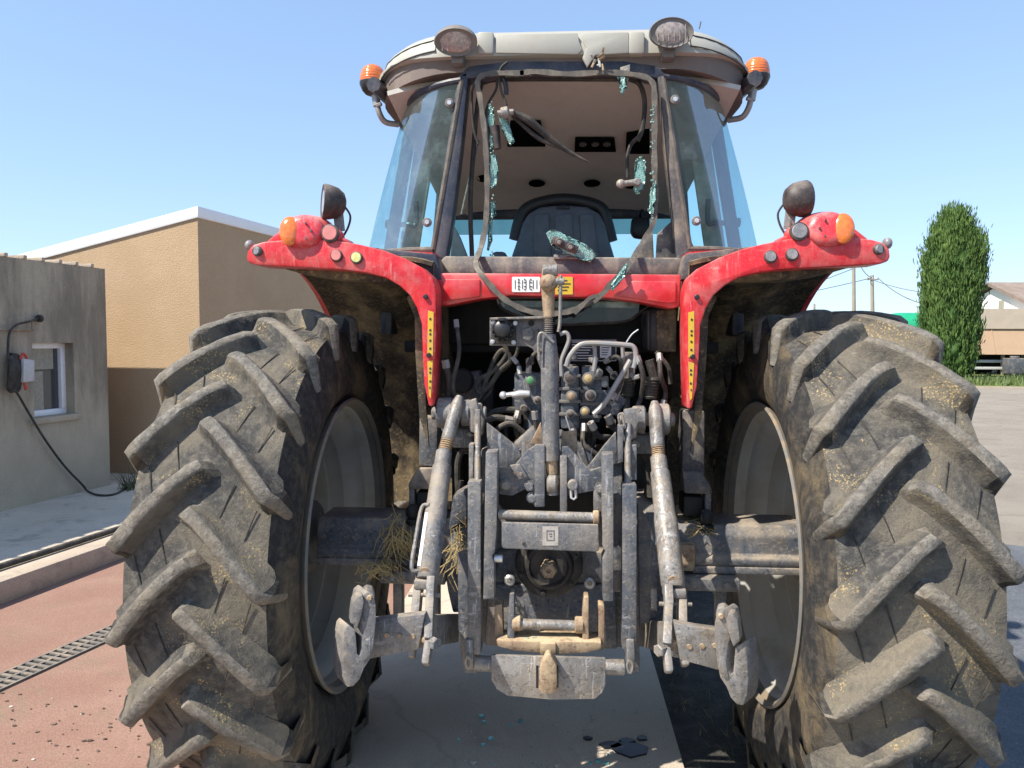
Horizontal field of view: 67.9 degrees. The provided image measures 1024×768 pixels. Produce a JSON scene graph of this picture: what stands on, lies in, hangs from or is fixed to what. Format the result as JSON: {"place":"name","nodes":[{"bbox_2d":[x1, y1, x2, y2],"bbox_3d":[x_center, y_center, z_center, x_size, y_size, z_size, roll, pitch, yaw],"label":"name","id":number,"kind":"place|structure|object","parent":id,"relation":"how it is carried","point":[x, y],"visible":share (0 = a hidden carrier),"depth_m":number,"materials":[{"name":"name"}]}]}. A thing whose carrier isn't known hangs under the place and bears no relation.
{"place":"outdoors","nodes":[
{"label":"outdoors","id":0,"kind":"place"},
{"bbox_2d":[0,473,137,570],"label":"pavement","id":1,"kind":"structure","parent":0,"point":[31,528],"depth_m":6.48,"materials":[{"name":"concrete"}]},
{"bbox_2d":[0,252,109,511],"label":"outbuilding","id":2,"kind":"structure","parent":1,"relation":"on","point":[63,346],"depth_m":7.35,"materials":[{"name":"concrete"}]},
{"bbox_2d":[6,353,33,392],"bbox_3d":[-4.436,-0.103,6.842,0.102,0.361,0.247,1,3,12],"label":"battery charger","id":3,"kind":"object","parent":2,"relation":"attached to","point":[21,370],"visible":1,"depth_m":6.82,"materials":[{"name":"plastic"}]},
{"bbox_2d":[32,343,66,416],"bbox_3d":[-4.526,-0.047,7.337,0.060,0.701,0.482,1,3,13],"label":"window","id":4,"kind":"structure","parent":2,"relation":"in","point":[49,383],"depth_m":7.41,"materials":[{"name":"grey"}]},
{"bbox_2d":[6,315,135,495],"bbox_3d":[-4.106,0.215,7.501,0.424,1.765,1.644,1,3,17],"label":"power cable","id":5,"kind":"object","parent":2,"relation":"attached to","point":[39,318],"visible":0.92,"depth_m":7.06,"materials":[{"name":"black rubber"}]},
{"bbox_2d":[0,525,119,569],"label":"hose","id":6,"kind":"object","parent":1,"relation":"on","point":[34,555],"visible":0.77,"depth_m":5.46,"materials":[{"name":"black rubber"}]},
{"bbox_2d":[112,465,137,491],"bbox_3d":[-3.936,0.941,7.818,0.348,0.276,0.470,-3,4,-41],"label":"weed plant","id":7,"kind":"object","parent":1,"relation":"on","point":[126,485],"visible":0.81,"depth_m":7.78,"materials":[{"name":"green plant"}]},
{"bbox_2d":[19,206,323,473],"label":"workshop building","id":8,"kind":"structure","parent":0,"point":[174,280],"depth_m":8.60,"materials":[{"name":"beige rendered plaster"},{"name":"white metal"}]},
{"bbox_2d":[0,558,412,767],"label":"yard","id":9,"kind":"structure","parent":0,"point":[37,623],"depth_m":3.68,"materials":[{"name":"red concrete"}]},
{"bbox_2d":[0,624,111,691],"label":"drain grate","id":10,"kind":"object","parent":9,"relation":"on","point":[25,671],"visible":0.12,"depth_m":3.97,"materials":[{"name":"grey metal"}]},
{"bbox_2d":[0,534,123,603],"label":"kerb","id":11,"kind":"structure","parent":9,"relation":"on","point":[21,580],"depth_m":5.25,"materials":[{"name":"concrete"}]},
{"bbox_2d":[0,690,149,767],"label":"grit","id":12,"kind":"object","parent":9,"relation":"on","point":[37,731],"visible":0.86,"depth_m":3.25,"materials":[{"name":"brown gravel"}]},
{"bbox_2d":[0,0,1023,313],"label":"sky","id":13,"kind":"structure","parent":0,"point":[114,114],"materials":[{"name":"blue"}]},
{"bbox_2d":[345,561,683,767],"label":"slab","id":14,"kind":"structure","parent":0,"point":[418,714],"depth_m":3.32,"materials":[{"name":"concrete"}]},
{"bbox_2d":[453,703,669,767],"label":"glass chips","id":15,"kind":"object","parent":14,"relation":"on","point":[597,760],"visible":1,"depth_m":3.10,"materials":[{"name":"clear glass"}]},
{"bbox_2d":[103,17,1023,767],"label":"tractor","id":16,"kind":"object","parent":14,"relation":"on","point":[567,413],"visible":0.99,"depth_m":2.61,"materials":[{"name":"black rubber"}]},
{"bbox_2d":[355,558,413,584],"bbox_3d":[-0.459,0.677,2.737,0.215,0.104,0.153,0,3,4],"label":"straw clump","id":17,"kind":"object","parent":16,"relation":"on","point":[380,568],"visible":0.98,"depth_m":2.72,"materials":[{"name":"beige plant"}]},
{"bbox_2d":[369,503,419,581],"bbox_3d":[-0.414,0.573,2.790,0.203,0.285,0.155,0,3,4],"label":"straw clump","id":18,"kind":"object","parent":16,"relation":"hanging from","point":[401,543],"visible":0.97,"depth_m":2.77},
{"bbox_2d":[439,511,467,591],"bbox_3d":[-0.194,0.589,2.674,0.160,0.290,0.115,-1,4,-27],"label":"straw clump","id":19,"kind":"object","parent":16,"relation":"hanging from","point":[459,535],"visible":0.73,"depth_m":2.66,"materials":[{"name":"beige plant"}]},
{"bbox_2d":[678,514,717,538],"bbox_3d":[0.694,0.528,2.855,0.182,0.089,0.303,0,3,4],"label":"straw clump","id":20,"kind":"object","parent":16,"relation":"on","point":[695,533],"visible":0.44,"depth_m":2.77,"materials":[{"name":"beige plant"}]},
{"bbox_2d":[583,736,592,740],"bbox_3d":[0.315,1.475,3.164,0.039,0.008,0.024,1,3,18],"label":"black fragment","id":21,"kind":"object","parent":14,"relation":"on","point":[588,738],"visible":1,"depth_m":3.16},
{"bbox_2d":[599,741,620,748],"bbox_3d":[0.405,1.478,3.111,0.075,0.008,0.058,-2,4,-29],"label":"black fragment","id":22,"kind":"object","parent":14,"relation":"on","point":[606,744],"visible":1,"depth_m":3.11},
{"bbox_2d":[619,737,634,742],"bbox_3d":[0.475,1.477,3.147,0.064,0.008,0.035,-1,3,-15],"label":"black fragment","id":23,"kind":"object","parent":14,"relation":"on","point":[626,739],"visible":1,"depth_m":3.14,"materials":[{"name":"black plastic"}]},
{"bbox_2d":[612,742,647,758],"bbox_3d":[0.475,1.481,3.073,0.157,0.008,0.110,0,3,4],"label":"black fragment","id":24,"kind":"object","parent":14,"relation":"on","point":[630,750],"visible":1,"depth_m":3.07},
{"bbox_2d":[637,735,646,740],"bbox_3d":[0.543,1.476,3.168,0.042,0.008,0.032,0,3,-9],"label":"black fragment","id":25,"kind":"object","parent":14,"relation":"on","point":[641,737],"visible":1,"depth_m":3.16,"materials":[{"name":"black plastic"}]},
{"bbox_2d":[712,388,1023,593],"bbox_3d":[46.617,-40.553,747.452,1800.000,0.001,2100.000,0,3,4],"label":"ground","id":26,"kind":"structure","parent":0,"point":[997,421],"depth_m":12.90,"materials":[{"name":"concrete"}]},
{"bbox_2d":[638,587,747,767],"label":"gravel strip","id":27,"kind":"object","parent":26,"relation":"on","point":[692,743],"depth_m":3.50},
{"bbox_2d":[654,596,744,767],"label":"weeds","id":28,"kind":"object","parent":27,"relation":"on","point":[701,700],"visible":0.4,"depth_m":3.48,"materials":[{"name":"plant"}]},
{"bbox_2d":[976,386,1023,388],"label":"pale edging","id":29,"kind":"object","parent":26,"relation":"on","point":[986,387],"depth_m":28.08,"materials":[{"name":"concrete"}]},
{"bbox_2d":[958,371,1023,386],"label":"field","id":30,"kind":"structure","parent":0,"point":[979,373],"depth_m":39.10,"materials":[{"name":"green plant"}]},
{"bbox_2d":[852,268,855,310],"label":"utility pole","id":31,"kind":"object","parent":30,"relation":"on","point":[853,291],"depth_m":60.02,"materials":[{"name":"wood"}]},
{"bbox_2d":[820,269,919,302],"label":"overhead wires","id":32,"kind":"object","parent":31,"relation":"attached to","point":[874,280],"visible":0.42,"depth_m":59.35,"materials":[{"name":"black metal"}]},
{"bbox_2d":[866,275,877,311],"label":"utility pole","id":33,"kind":"object","parent":30,"relation":"on","point":[872,295],"visible":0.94,"depth_m":59.94,"materials":[{"name":"wood"}]},
{"bbox_2d":[893,313,918,326],"bbox_3d":[20.255,-2.027,38.763,2.527,3.199,2.093,0,3,4],"label":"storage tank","id":34,"kind":"object","parent":30,"relation":"on","point":[909,317],"visible":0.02,"depth_m":38.07,"materials":[{"name":"green plastic"}]},
{"bbox_2d":[913,199,993,377],"bbox_3d":[20.060,-4.254,34.651,3.134,8.354,3.146,-2,4,-32],"label":"cypress tree","id":35,"kind":"object","parent":30,"relation":"on","point":[953,272],"visible":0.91,"depth_m":33.84,"materials":[{"name":"green plant"}]},
{"bbox_2d":[915,309,1023,374],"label":"farm shed","id":36,"kind":"structure","parent":30,"relation":"on","point":[1003,332],"depth_m":40.23,"materials":[{"name":"beige metal"}]},
{"bbox_2d":[991,369,1020,374],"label":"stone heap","id":37,"kind":"object","parent":30,"relation":"on","point":[994,371],"visible":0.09,"depth_m":41.48,"materials":[{"name":"grey stone"}]},
{"bbox_2d":[1002,356,1023,373],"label":"water trough","id":38,"kind":"object","parent":30,"relation":"on","point":[1013,364],"visible":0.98,"depth_m":39.18,"materials":[{"name":"grey metal"}]},
{"bbox_2d":[974,544,1023,767],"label":"tarmac","id":39,"kind":"structure","parent":0,"point":[1009,719],"depth_m":3.60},
{"bbox_2d":[979,282,1023,357],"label":"house","id":40,"kind":"structure","parent":0,"point":[1006,295],"depth_m":45.02,"materials":[{"name":"paint"}]},
{"bbox_2d":[998,300,1003,308],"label":"window","id":41,"kind":"structure","parent":40,"relation":"in","point":[1001,303],"depth_m":45.03,"materials":[{"name":"white glass"}]}
]}

